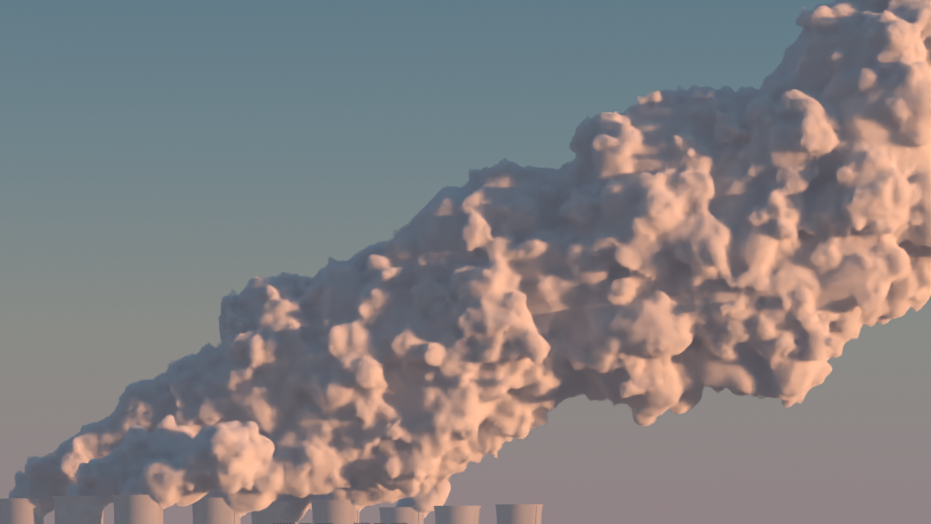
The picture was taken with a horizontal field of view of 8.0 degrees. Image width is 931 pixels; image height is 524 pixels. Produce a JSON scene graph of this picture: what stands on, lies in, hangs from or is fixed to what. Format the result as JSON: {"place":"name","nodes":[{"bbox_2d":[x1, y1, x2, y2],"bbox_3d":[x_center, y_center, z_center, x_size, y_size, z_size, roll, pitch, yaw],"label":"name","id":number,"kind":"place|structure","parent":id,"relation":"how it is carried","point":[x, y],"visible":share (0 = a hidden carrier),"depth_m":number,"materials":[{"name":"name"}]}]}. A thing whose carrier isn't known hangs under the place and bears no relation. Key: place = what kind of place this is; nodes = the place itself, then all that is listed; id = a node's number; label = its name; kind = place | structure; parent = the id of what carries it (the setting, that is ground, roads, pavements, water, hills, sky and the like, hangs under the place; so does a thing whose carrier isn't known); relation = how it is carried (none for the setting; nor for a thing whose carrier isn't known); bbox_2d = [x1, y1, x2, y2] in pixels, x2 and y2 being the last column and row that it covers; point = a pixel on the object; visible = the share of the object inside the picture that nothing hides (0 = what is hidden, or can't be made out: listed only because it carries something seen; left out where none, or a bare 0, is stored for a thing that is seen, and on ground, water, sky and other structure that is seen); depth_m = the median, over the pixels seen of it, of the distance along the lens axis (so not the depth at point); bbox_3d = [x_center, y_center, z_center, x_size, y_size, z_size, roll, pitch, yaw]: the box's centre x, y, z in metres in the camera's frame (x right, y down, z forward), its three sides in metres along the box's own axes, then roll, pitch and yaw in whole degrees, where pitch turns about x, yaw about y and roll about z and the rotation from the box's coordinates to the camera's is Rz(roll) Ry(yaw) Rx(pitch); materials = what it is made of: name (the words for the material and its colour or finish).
{"place":"outdoors","nodes":[
{"label":"outdoors","id":0,"kind":"place"},
{"bbox_2d":[273,522,406,523],"bbox_3d":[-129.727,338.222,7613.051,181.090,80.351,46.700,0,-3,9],"label":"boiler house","id":1,"kind":"structure","parent":0,"point":[354,523],"depth_m":7595.69,"materials":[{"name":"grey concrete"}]},
{"bbox_2d":[0,0,930,523],"label":"sky","id":2,"kind":"structure","parent":0,"point":[585,261],"materials":[{"name":"blue"}]},
{"label":"ground","id":3,"kind":"structure","parent":0,"visible":0},
{"bbox_2d":[0,498,43,523],"bbox_3d":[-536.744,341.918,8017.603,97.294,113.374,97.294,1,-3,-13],"label":"cooling tower","id":4,"kind":"structure","parent":3,"relation":"on","point":[18,511],"depth_m":7992.91,"materials":[{"name":"concrete"}]},
{"bbox_2d":[52,496,103,523],"bbox_3d":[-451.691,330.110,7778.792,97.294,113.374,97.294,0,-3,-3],"label":"cooling tower","id":5,"kind":"structure","parent":3,"relation":"on","point":[68,504],"depth_m":7754.85,"materials":[{"name":"concrete"}]},
{"bbox_2d":[112,495,163,523],"bbox_3d":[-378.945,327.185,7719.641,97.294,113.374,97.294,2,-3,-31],"label":"cooling tower","id":6,"kind":"structure","parent":3,"relation":"on","point":[138,509],"depth_m":7696.08,"materials":[{"name":"concrete"}]},
{"bbox_2d":[192,498,240,523],"bbox_3d":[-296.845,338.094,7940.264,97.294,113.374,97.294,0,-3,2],"label":"cooling tower","id":7,"kind":"structure","parent":3,"relation":"on","point":[212,511],"depth_m":7916.03,"materials":[{"name":"concrete"}]},
{"bbox_2d":[251,501,297,523],"bbox_3d":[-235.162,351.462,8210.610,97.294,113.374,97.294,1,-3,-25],"label":"cooling tower","id":8,"kind":"structure","parent":3,"relation":"on","point":[269,514],"depth_m":8185.00,"materials":[{"name":"concrete"}]},
{"bbox_2d":[311,500,359,523],"bbox_3d":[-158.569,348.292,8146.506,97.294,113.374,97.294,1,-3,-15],"label":"cooling tower","id":9,"kind":"structure","parent":3,"relation":"on","point":[336,511],"depth_m":8122.90,"materials":[{"name":"concrete"}]},
{"bbox_2d":[379,507,423,523],"bbox_3d":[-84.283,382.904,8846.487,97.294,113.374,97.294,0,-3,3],"label":"cooling tower","id":10,"kind":"structure","parent":3,"relation":"on","point":[400,515],"depth_m":8822.99,"materials":[{"name":"concrete"}]},
{"bbox_2d":[434,506,480,523],"bbox_3d":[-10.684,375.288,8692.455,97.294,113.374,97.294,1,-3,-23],"label":"cooling tower","id":11,"kind":"structure","parent":3,"relation":"on","point":[457,514],"depth_m":8669.34,"materials":[{"name":"concrete"}]},
{"bbox_2d":[495,504,542,523],"bbox_3d":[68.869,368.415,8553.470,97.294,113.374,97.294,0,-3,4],"label":"cooling tower","id":12,"kind":"structure","parent":3,"relation":"on","point":[518,513],"depth_m":8530.19,"materials":[{"name":"concrete"}]}
]}

